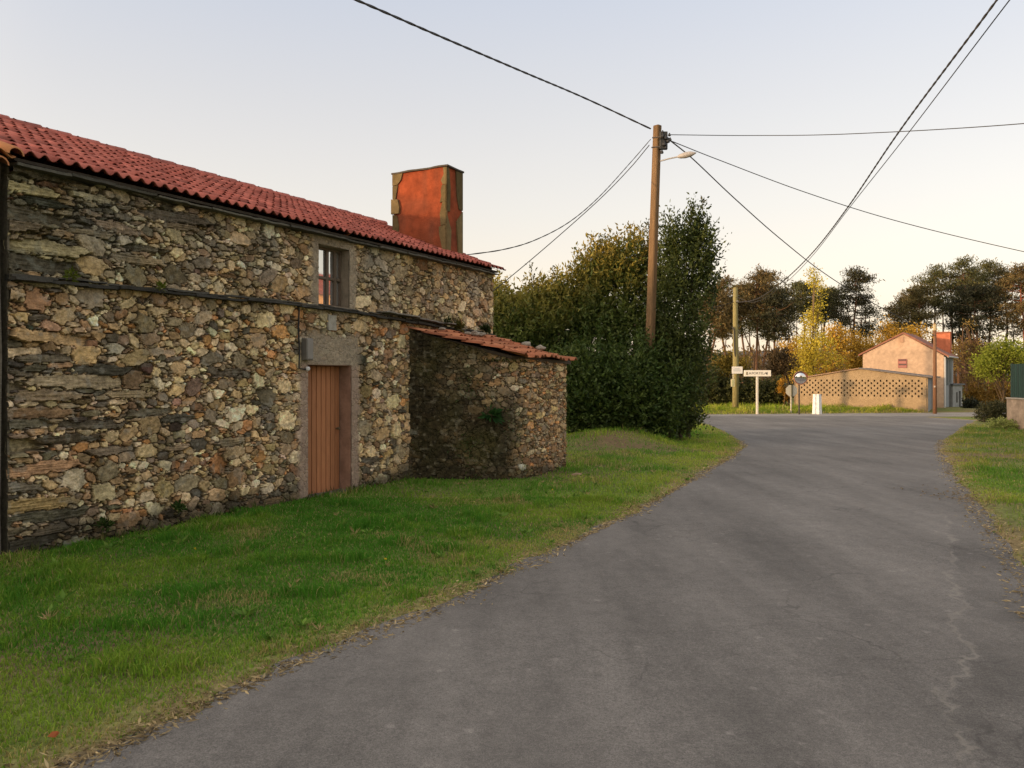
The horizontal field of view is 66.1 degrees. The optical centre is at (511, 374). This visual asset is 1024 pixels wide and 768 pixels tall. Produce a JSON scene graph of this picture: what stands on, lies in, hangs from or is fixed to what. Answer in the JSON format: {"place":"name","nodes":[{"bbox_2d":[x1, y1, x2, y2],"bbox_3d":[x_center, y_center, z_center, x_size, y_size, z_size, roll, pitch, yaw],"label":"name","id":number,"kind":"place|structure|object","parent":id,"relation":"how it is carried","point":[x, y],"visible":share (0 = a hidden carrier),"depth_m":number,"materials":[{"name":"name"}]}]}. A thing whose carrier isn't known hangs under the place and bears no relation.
{"place":"outdoors","nodes":[
{"label":"outdoors","id":0,"kind":"place"},
{"bbox_2d":[0,378,1023,767],"bbox_3d":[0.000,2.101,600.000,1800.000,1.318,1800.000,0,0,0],"label":"ground","id":1,"kind":"structure","parent":0,"point":[1002,510],"depth_m":6.25,"materials":[{"name":"green plant"}]},
{"bbox_2d":[0,141,24,554],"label":"neighbour house","id":2,"kind":"structure","parent":1,"relation":"on","point":[5,147],"depth_m":7.30,"materials":[{"name":"stone"}]},
{"bbox_2d":[47,731,59,736],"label":"fallen leaf","id":3,"kind":"object","parent":1,"relation":"on","point":[53,733],"visible":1,"depth_m":3.69,"materials":[{"name":"orange plant"}]},
{"bbox_2d":[0,114,505,555],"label":"stone house","id":4,"kind":"structure","parent":1,"relation":"on","point":[256,349],"depth_m":9.39,"materials":[{"name":"stone"}]},
{"bbox_2d":[63,266,80,282],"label":"wall weed","id":5,"kind":"object","parent":4,"relation":"on","point":[69,271],"depth_m":7.83,"materials":[{"name":"green plant"}]},
{"bbox_2d":[90,516,114,530],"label":"wall weed","id":6,"kind":"object","parent":4,"relation":"attached to","point":[103,522],"depth_m":8.15,"materials":[{"name":"green plant"}]},
{"bbox_2d":[155,281,166,289],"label":"wall weed","id":7,"kind":"object","parent":4,"relation":"attached to","point":[160,285],"depth_m":8.73,"materials":[{"name":"green plant"}]},
{"bbox_2d":[170,499,187,512],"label":"wall weed","id":8,"kind":"object","parent":4,"relation":"attached to","point":[179,506],"depth_m":8.97,"materials":[{"name":"green plant"}]},
{"bbox_2d":[308,366,339,494],"bbox_3d":[-2.789,0.823,11.412,0.109,1.905,0.900,0,0,28],"label":"door","id":9,"kind":"structure","parent":4,"relation":"in","point":[323,381],"depth_m":11.50,"materials":[{"name":"paint"}]},
{"bbox_2d":[318,247,340,306],"bbox_3d":[-2.720,-1.417,11.477,0.065,0.865,0.660,0,0,28],"label":"window","id":10,"kind":"structure","parent":4,"relation":"in","point":[329,259],"depth_m":11.58,"materials":[{"name":"glass"}]},
{"bbox_2d":[443,316,452,327],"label":"wall weed","id":11,"kind":"object","parent":4,"relation":"on","point":[448,318],"depth_m":13.74,"materials":[{"name":"green plant"}]},
{"bbox_2d":[450,318,465,332],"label":"wall weed","id":12,"kind":"object","parent":4,"relation":"on","point":[459,325],"depth_m":14.07,"materials":[{"name":"green plant"}]},
{"bbox_2d":[478,324,490,333],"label":"wall weed","id":13,"kind":"object","parent":4,"relation":"on","point":[486,328],"depth_m":14.87,"materials":[{"name":"green plant"}]},
{"bbox_2d":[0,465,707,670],"bbox_3d":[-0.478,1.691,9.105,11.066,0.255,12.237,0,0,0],"label":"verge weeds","id":14,"kind":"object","parent":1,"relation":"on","point":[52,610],"visible":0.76,"depth_m":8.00,"materials":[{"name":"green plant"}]},
{"bbox_2d":[407,326,577,479],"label":"stone shed","id":15,"kind":"structure","parent":1,"relation":"on","point":[441,421],"depth_m":12.95,"materials":[{"name":"stone"}]},
{"bbox_2d":[412,358,527,479],"bbox_3d":[-0.683,0.724,12.892,1.912,2.007,0.257,0,0,-3],"label":"wall creeper","id":16,"kind":"object","parent":15,"relation":"attached to","point":[492,404],"depth_m":12.85,"materials":[{"name":"green plant"}]},
{"bbox_2d":[471,330,479,335],"bbox_3d":[-0.670,-0.752,14.234,0.163,0.102,0.138,0,0,27],"label":"roof stone","id":17,"kind":"object","parent":15,"relation":"on","point":[475,332],"visible":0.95,"depth_m":14.19,"materials":[{"name":"grey stone"}]},
{"bbox_2d":[478,405,504,423],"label":"wall fern","id":18,"kind":"object","parent":15,"relation":"attached to","point":[495,412],"depth_m":12.75,"materials":[{"name":"green plant"}]},
{"bbox_2d":[521,342,530,345],"bbox_3d":[0.254,-0.553,14.560,0.208,0.125,0.195,0,0,0],"label":"roof stone","id":19,"kind":"object","parent":15,"relation":"on","point":[526,343],"visible":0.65,"depth_m":14.49,"materials":[{"name":"grey stone"}]},
{"bbox_2d":[535,345,545,349],"bbox_3d":[0.529,-0.505,14.542,0.202,0.103,0.122,0,0,0],"label":"roof stone","id":20,"kind":"object","parent":15,"relation":"on","point":[539,347],"visible":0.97,"depth_m":14.50,"materials":[{"name":"grey stone"}]},
{"bbox_2d":[492,260,610,431],"bbox_3d":[0.817,-0.785,23.514,3.996,5.580,5.663,0,0,-12],"label":"laurel bush","id":21,"kind":"object","parent":1,"relation":"on","point":[519,316],"visible":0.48,"depth_m":23.26,"materials":[{"name":"green plant"}]},
{"bbox_2d":[523,262,537,303],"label":"leafy shoot","id":22,"kind":"object","parent":21,"relation":"attached to","point":[531,265],"visible":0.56,"depth_m":24.30,"materials":[{"name":"green plant"}]},
{"bbox_2d":[545,265,559,301],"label":"leafy shoot","id":23,"kind":"object","parent":21,"relation":"attached to","point":[554,275],"visible":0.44,"depth_m":24.29,"materials":[{"name":"green plant"}]},
{"bbox_2d":[550,220,665,403],"bbox_3d":[2.948,-1.419,24.192,4.027,6.895,3.870,0,0,0],"label":"laurel tree","id":24,"kind":"object","parent":1,"relation":"on","point":[614,271],"visible":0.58,"depth_m":23.87,"materials":[{"name":"green plant"}]},
{"bbox_2d":[634,218,649,246],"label":"leafy shoot","id":25,"kind":"object","parent":24,"relation":"attached to","point":[647,223],"visible":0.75,"depth_m":23.99,"materials":[{"name":"green plant"}]},
{"bbox_2d":[557,326,702,439],"bbox_3d":[3.093,0.304,21.603,4.457,3.534,2.768,0,0,0],"label":"evergreen shrub","id":26,"kind":"object","parent":1,"relation":"on","point":[624,392],"visible":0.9,"depth_m":21.20,"materials":[{"name":"green plant"}]},
{"bbox_2d":[290,423,1023,504],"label":"grass","id":27,"kind":"structure","parent":1,"relation":"on","point":[613,462],"depth_m":13.41,"materials":[{"name":"green plant"}]},
{"bbox_2d":[644,124,695,418],"bbox_3d":[4.387,-2.403,21.996,1.547,9.233,0.395,0,0,22],"label":"utility pole","id":28,"kind":"object","parent":1,"relation":"on","point":[661,140],"visible":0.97,"depth_m":22.11,"materials":[{"name":"brown wood"}]},
{"bbox_2d":[354,0,650,128],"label":"power cable","id":29,"kind":"object","parent":28,"relation":"attached to","point":[426,30],"visible":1,"depth_m":17.23,"materials":[{"name":"rubber"}]},
{"bbox_2d":[466,139,650,254],"bbox_3d":[1.423,-4.498,19.072,0.653,4.297,8.454,0,0,34],"label":"power cable","id":30,"kind":"object","parent":28,"relation":"attached to","point":[563,225],"visible":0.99,"depth_m":18.02,"materials":[{"name":"rubber"}]},
{"bbox_2d":[492,145,648,291],"bbox_3d":[1.389,-4.218,22.708,5.224,4.539,2.215,0,0,-14],"label":"power cable","id":31,"kind":"object","parent":28,"relation":"attached to","point":[572,223],"visible":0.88,"depth_m":23.18,"materials":[{"name":"rubber"}]},
{"bbox_2d":[671,123,1023,135],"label":"power cable","id":32,"kind":"object","parent":28,"relation":"attached to","point":[852,133],"visible":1,"depth_m":20.87,"materials":[{"name":"rubber"}]},
{"bbox_2d":[671,141,1023,251],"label":"power cable","id":33,"kind":"object","parent":28,"relation":"attached to","point":[839,203],"visible":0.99,"depth_m":26.32,"materials":[{"name":"rubber"}]},
{"bbox_2d":[629,192,731,439],"bbox_3d":[4.857,-1.660,23.376,3.174,7.330,4.629,0,0,0],"label":"holly tree","id":34,"kind":"object","parent":1,"relation":"on","point":[675,285],"visible":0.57,"depth_m":22.59,"materials":[{"name":"green plant"}]},
{"bbox_2d":[683,204,695,229],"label":"leafy shoot","id":35,"kind":"object","parent":34,"relation":"attached to","point":[686,214],"visible":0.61,"depth_m":22.93,"materials":[{"name":"green plant"}]},
{"bbox_2d":[697,196,706,236],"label":"leafy shoot","id":36,"kind":"object","parent":34,"relation":"attached to","point":[704,200],"visible":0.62,"depth_m":22.97,"materials":[{"name":"green plant"}]},
{"bbox_2d":[695,357,726,405],"bbox_3d":[14.594,0.677,58.998,3.064,4.321,2.912,0,0,0],"label":"thicket bush","id":37,"kind":"object","parent":1,"relation":"on","point":[714,390],"visible":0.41,"depth_m":58.40,"materials":[{"name":"green plant"}]},
{"bbox_2d":[694,288,740,379],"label":"pine tree","id":38,"kind":"object","parent":1,"relation":"on","point":[724,319],"visible":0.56,"depth_m":79.42,"materials":[{"name":"green plant"}]},
{"bbox_2d":[709,376,748,404],"bbox_3d":[16.185,1.349,59.055,3.135,2.556,2.952,0,0,0],"label":"thicket bush","id":39,"kind":"object","parent":1,"relation":"on","point":[724,386],"visible":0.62,"depth_m":58.45,"materials":[{"name":"green plant"}]},
{"bbox_2d":[707,347,754,380],"bbox_3d":[16.551,0.267,60.083,3.937,4.802,2.855,0,0,0],"label":"golden bush","id":40,"kind":"object","parent":1,"relation":"on","point":[725,363],"visible":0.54,"depth_m":59.61,"materials":[{"name":"yellow plant"}]},
{"bbox_2d":[706,274,756,356],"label":"pine tree","id":41,"kind":"object","parent":1,"relation":"on","point":[723,283],"visible":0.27,"depth_m":83.22,"materials":[{"name":"green plant"}]},
{"bbox_2d":[709,281,758,384],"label":"pine tree","id":42,"kind":"object","parent":1,"relation":"on","point":[745,331],"visible":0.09,"depth_m":91.82,"materials":[{"name":"green plant"}]},
{"bbox_2d":[732,287,738,407],"bbox_3d":[14.712,-1.571,51.980,0.494,8.347,0.460,0,0,0],"label":"utility pole","id":43,"kind":"object","parent":1,"relation":"on","point":[735,396],"visible":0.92,"depth_m":51.85,"materials":[{"name":"brown wood"}]},
{"bbox_2d":[731,366,742,386],"bbox_3d":[14.718,0.125,51.572,0.770,1.331,0.115,0,0,0],"label":"notice board","id":44,"kind":"object","parent":43,"relation":"attached to","point":[737,370],"visible":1,"depth_m":51.53,"materials":[{"name":"paint"}]},
{"bbox_2d":[736,0,997,302],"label":"power cable","id":45,"kind":"object","parent":43,"relation":"attached to","point":[959,49],"visible":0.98,"depth_m":23.30,"materials":[{"name":"rubber"}]},
{"bbox_2d":[737,0,1009,301],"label":"power cable","id":46,"kind":"object","parent":43,"relation":"attached to","point":[904,137],"visible":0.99,"depth_m":23.22,"materials":[{"name":"rubber"}]},
{"bbox_2d":[739,374,771,405],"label":"thicket bush","id":47,"kind":"object","parent":1,"relation":"on","point":[749,387],"visible":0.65,"depth_m":58.38,"materials":[{"name":"green plant"}]},
{"bbox_2d":[744,370,770,413],"bbox_3d":[15.229,1.214,48.874,1.676,2.968,0.152,0,0,0],"label":"place name sign","id":48,"kind":"object","parent":1,"relation":"on","point":[756,373],"visible":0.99,"depth_m":48.81,"materials":[{"name":"metal"}]},
{"bbox_2d":[727,264,795,369],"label":"pine tree","id":49,"kind":"object","parent":1,"relation":"on","point":[762,278],"visible":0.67,"depth_m":81.13,"materials":[{"name":"green plant"}]},
{"bbox_2d":[742,281,794,380],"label":"pine tree","id":50,"kind":"object","parent":1,"relation":"on","point":[766,346],"visible":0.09,"depth_m":85.59,"materials":[{"name":"green plant"}]},
{"bbox_2d":[746,288,805,395],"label":"pine tree","id":51,"kind":"object","parent":1,"relation":"on","point":[778,297],"visible":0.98,"depth_m":78.91,"materials":[{"name":"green plant"}]},
{"bbox_2d":[758,375,793,405],"bbox_3d":[19.674,1.373,59.036,3.036,2.886,2.770,0,0,0],"label":"thicket bush","id":52,"kind":"object","parent":1,"relation":"on","point":[772,389],"visible":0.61,"depth_m":58.41,"materials":[{"name":"green plant"}]},
{"bbox_2d":[758,344,806,405],"bbox_3d":[22.100,0.105,64.341,3.494,5.282,2.936,0,0,-45],"label":"dark thicket tree","id":53,"kind":"object","parent":1,"relation":"on","point":[778,364],"visible":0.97,"depth_m":63.85,"materials":[{"name":"brown plant"}]},
{"bbox_2d":[776,378,789,402],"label":"orange bush","id":54,"kind":"object","parent":1,"relation":"on","point":[780,389],"visible":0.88,"depth_m":57.84,"materials":[{"name":"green plant"}]},
{"bbox_2d":[786,385,796,412],"bbox_3d":[17.762,1.648,50.005,0.721,1.988,0.120,0,0,0],"label":"octagonal sign","id":55,"kind":"object","parent":1,"relation":"on","point":[791,391],"visible":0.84,"depth_m":50.00,"materials":[{"name":"metal"}]},
{"bbox_2d":[775,335,814,383],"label":"golden tree","id":56,"kind":"object","parent":1,"relation":"on","point":[789,346],"visible":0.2,"depth_m":71.88,"materials":[{"name":"yellow plant"}]},
{"bbox_2d":[793,371,807,413],"bbox_3d":[17.773,1.236,48.464,0.856,2.912,0.354,0,0,9],"label":"traffic mirror","id":57,"kind":"object","parent":1,"relation":"on","point":[800,377],"visible":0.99,"depth_m":48.44,"materials":[{"name":"metal"}]},
{"bbox_2d":[781,280,824,356],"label":"pine tree","id":58,"kind":"object","parent":1,"relation":"on","point":[800,287],"visible":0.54,"depth_m":91.15,"materials":[{"name":"green plant"}]},
{"bbox_2d":[812,394,821,413],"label":"service pillar","id":59,"kind":"structure","parent":1,"relation":"on","point":[817,405],"depth_m":49.06,"materials":[{"name":"metal"}]},
{"bbox_2d":[788,262,851,379],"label":"poplar tree","id":60,"kind":"object","parent":1,"relation":"on","point":[814,346],"visible":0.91,"depth_m":67.72,"materials":[{"name":"yellow plant"}]},
{"bbox_2d":[633,294,1018,393],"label":"wood","id":61,"kind":"object","parent":1,"relation":"on","point":[750,355],"visible":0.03,"depth_m":111.46,"materials":[{"name":"brown plant"}]},
{"bbox_2d":[802,285,849,371],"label":"pine tree","id":62,"kind":"object","parent":1,"relation":"on","point":[825,303],"visible":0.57,"depth_m":89.28,"materials":[{"name":"green plant"}]},
{"bbox_2d":[814,319,859,374],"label":"golden tree","id":63,"kind":"object","parent":1,"relation":"on","point":[841,340],"visible":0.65,"depth_m":71.67,"materials":[{"name":"yellow plant"}]},
{"bbox_2d":[823,265,886,358],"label":"pine tree","id":64,"kind":"object","parent":1,"relation":"on","point":[859,277],"visible":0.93,"depth_m":85.41,"materials":[{"name":"green plant"}]},
{"bbox_2d":[838,326,876,369],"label":"golden tree","id":65,"kind":"object","parent":1,"relation":"on","point":[859,344],"visible":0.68,"depth_m":73.64,"materials":[{"name":"yellow plant"}]},
{"bbox_2d":[792,368,940,411],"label":"wall","id":66,"kind":"structure","parent":1,"relation":"on","point":[863,387],"depth_m":54.56,"materials":[{"name":"concrete block"},{"name":"plaster"}]},
{"bbox_2d":[859,334,885,367],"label":"golden tree","id":67,"kind":"object","parent":1,"relation":"on","point":[873,343],"visible":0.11,"depth_m":74.67,"materials":[{"name":"yellow plant"}]},
{"bbox_2d":[869,314,918,343],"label":"golden tree","id":68,"kind":"object","parent":1,"relation":"on","point":[892,330],"visible":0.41,"depth_m":79.81,"materials":[{"name":"yellow plant"}]},
{"bbox_2d":[880,291,925,333],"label":"pine tree","id":69,"kind":"object","parent":1,"relation":"on","point":[890,315],"visible":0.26,"depth_m":96.84,"materials":[{"name":"green plant"}]},
{"bbox_2d":[858,332,958,407],"bbox_3d":[31.102,-0.179,61.672,6.234,6.358,5.500,0,0,36],"label":"farmhouse","id":70,"kind":"object","parent":1,"relation":"on","point":[906,352],"visible":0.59,"depth_m":59.55,"materials":[{"name":"paint"}]},
{"bbox_2d":[898,359,906,367],"bbox_3d":[29.530,-0.850,59.527,0.618,0.680,0.080,0,0,36],"label":"window","id":71,"kind":"structure","parent":70,"relation":"in","point":[902,363],"depth_m":59.50,"materials":[{"name":"paint"}]},
{"bbox_2d":[946,360,951,384],"bbox_3d":[33.088,-0.157,59.698,0.050,1.900,3.450,0,0,36],"label":"window","id":72,"kind":"structure","parent":70,"relation":"in","point":[947,361],"depth_m":59.63,"materials":[{"name":"glass"}]},
{"bbox_2d":[949,374,950,406],"bbox_3d":[33.676,1.275,60.507,0.050,2.850,0.800,0,0,36],"label":"door","id":73,"kind":"structure","parent":70,"relation":"in","point":[950,374],"depth_m":60.52,"materials":[{"name":"paint"}]},
{"bbox_2d":[884,280,947,332],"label":"pine tree","id":74,"kind":"object","parent":1,"relation":"on","point":[919,302],"visible":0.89,"depth_m":91.47,"materials":[{"name":"green plant"}]},
{"bbox_2d":[901,318,941,341],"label":"golden tree","id":75,"kind":"object","parent":1,"relation":"on","point":[920,334],"visible":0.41,"depth_m":79.52,"materials":[{"name":"yellow plant"}]},
{"bbox_2d":[907,263,958,343],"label":"pine tree","id":76,"kind":"object","parent":1,"relation":"on","point":[931,275],"visible":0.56,"depth_m":94.81,"materials":[{"name":"green plant"}]},
{"bbox_2d":[933,324,936,413],"bbox_3d":[26.851,-0.259,49.972,0.249,5.958,0.295,0,0,0],"label":"utility pole","id":77,"kind":"object","parent":1,"relation":"on","point":[934,370],"visible":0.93,"depth_m":49.92,"materials":[{"name":"brown wood"}]},
{"bbox_2d":[670,141,934,335],"bbox_3d":[15.005,-4.792,36.609,1.664,4.666,35.735,0,0,39],"label":"power cable","id":78,"kind":"object","parent":77,"relation":"attached to","point":[781,239],"visible":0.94,"depth_m":32.60,"materials":[{"name":"rubber"}]},
{"bbox_2d":[951,383,964,406],"bbox_3d":[33.874,1.697,61.898,1.273,2.017,2.903,0,0,-22],"label":"flat roofed annex","id":79,"kind":"object","parent":1,"relation":"on","point":[956,394],"visible":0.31,"depth_m":60.62,"materials":[{"name":"concrete"}]},
{"bbox_2d":[956,391,960,406],"bbox_3d":[34.434,1.950,60.699,0.417,1.400,0.060,0,0,-22],"label":"door","id":80,"kind":"structure","parent":79,"relation":"in","point":[959,391],"depth_m":60.71,"materials":[{"name":"paint"}]},
{"bbox_2d":[932,254,997,382],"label":"pine tree","id":81,"kind":"object","parent":1,"relation":"on","point":[964,263],"visible":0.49,"depth_m":93.43,"materials":[{"name":"green plant"}]},
{"bbox_2d":[945,267,987,389],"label":"pine tree","id":82,"kind":"object","parent":1,"relation":"on","point":[972,301],"visible":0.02,"depth_m":100.54,"materials":[{"name":"green plant"}]},
{"bbox_2d":[952,315,983,393],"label":"bare tree","id":83,"kind":"object","parent":1,"relation":"on","point":[965,380],"visible":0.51,"depth_m":71.92,"materials":[{"name":"brown plant"}]},
{"bbox_2d":[960,396,981,407],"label":"dark bush","id":84,"kind":"object","parent":1,"relation":"on","point":[969,403],"visible":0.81,"depth_m":55.87,"materials":[{"name":"green plant"}]},
{"bbox_2d":[952,328,1002,387],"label":"bare tree","id":85,"kind":"object","parent":1,"relation":"on","point":[971,345],"visible":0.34,"depth_m":66.03,"materials":[{"name":"brown plant"}]},
{"bbox_2d":[936,281,1023,386],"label":"pine tree","id":86,"kind":"object","parent":1,"relation":"on","point":[989,296],"visible":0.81,"depth_m":89.26,"materials":[{"name":"green plant"}]},
{"bbox_2d":[962,376,1006,405],"bbox_3d":[37.012,1.823,62.038,2.945,3.704,2.727,0,0,0],"label":"gold scrub","id":87,"kind":"object","parent":1,"relation":"on","point":[978,394],"visible":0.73,"depth_m":61.69,"materials":[{"name":"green plant"}]},
{"bbox_2d":[971,399,1006,421],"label":"round bush","id":88,"kind":"object","parent":1,"relation":"on","point":[995,409],"visible":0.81,"depth_m":35.78,"materials":[{"name":"green plant"}]},
{"bbox_2d":[966,257,1016,388],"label":"pine tree","id":89,"kind":"object","parent":1,"relation":"on","point":[987,265],"visible":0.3,"depth_m":97.75,"materials":[{"name":"green plant"}]},
{"bbox_2d":[965,332,1023,402],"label":"lime tree","id":90,"kind":"object","parent":1,"relation":"on","point":[994,360],"visible":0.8,"depth_m":46.75,"materials":[{"name":"green plant"}]},
{"bbox_2d":[973,265,1023,382],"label":"pine tree","id":91,"kind":"object","parent":1,"relation":"on","point":[1002,272],"visible":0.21,"depth_m":94.94,"materials":[{"name":"green plant"}]},
{"bbox_2d":[981,379,1016,402],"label":"gold scrub","id":92,"kind":"object","parent":1,"relation":"on","point":[1008,391],"visible":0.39,"depth_m":61.75,"materials":[{"name":"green plant"}]},
{"bbox_2d":[984,415,1018,429],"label":"variegated bush","id":93,"kind":"object","parent":1,"relation":"on","point":[1005,423],"visible":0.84,"depth_m":29.29,"materials":[{"name":"green plant"}]},
{"bbox_2d":[988,262,1023,346],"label":"pine tree","id":94,"kind":"object","parent":1,"relation":"on","point":[1018,276],"visible":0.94,"depth_m":88.07,"materials":[{"name":"green plant"}]},
{"bbox_2d":[1006,397,1023,429],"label":"garden wall","id":95,"kind":"structure","parent":1,"relation":"on","point":[1015,408],"depth_m":29.29,"materials":[{"name":"beige concrete"}]},
{"bbox_2d":[1010,364,1023,397],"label":"screen fence","id":96,"kind":"object","parent":95,"relation":"on","point":[1017,380],"visible":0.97,"depth_m":29.39,"materials":[{"name":"metal"}]},
{"bbox_2d":[0,0,1023,354],"label":"sky","id":97,"kind":"structure","parent":0,"point":[321,101],"materials":[{"name":"blue"}]},
{"bbox_2d":[57,416,1023,767],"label":"road","id":98,"kind":"structure","parent":0,"point":[801,592],"depth_m":5.00,"materials":[{"name":"grey asphalt"}]},
{"bbox_2d":[4,439,1023,767],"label":"edge litter","id":99,"kind":"object","parent":98,"relation":"on","point":[84,753],"visible":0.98,"depth_m":5.16,"materials":[{"name":"brown plant"}]},
{"bbox_2d":[900,487,1020,509],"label":"leaf litter","id":100,"kind":"object","parent":98,"relation":"on","point":[963,499],"visible":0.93,"depth_m":11.04,"materials":[{"name":"brown plant"}]},
{"bbox_2d":[692,400,927,413],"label":"grass","id":101,"kind":"structure","parent":0,"point":[766,408],"depth_m":51.44,"materials":[{"name":"green plant"}]},
{"bbox_2d":[629,350,1010,377],"bbox_3d":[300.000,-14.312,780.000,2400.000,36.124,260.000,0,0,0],"label":"hills","id":102,"kind":"structure","parent":0,"point":[762,352],"depth_m":785.72,"materials":[{"name":"plant"}]},
{"bbox_2d":[700,412,1004,416],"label":"cross road","id":103,"kind":"structure","parent":0,"point":[951,414],"depth_m":48.35,"materials":[{"name":"grey asphalt"}]},
{"bbox_2d":[940,423,1023,566],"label":"grass","id":104,"kind":"structure","parent":0,"point":[984,433],"depth_m":18.44,"materials":[{"name":"green plant"}]}
]}

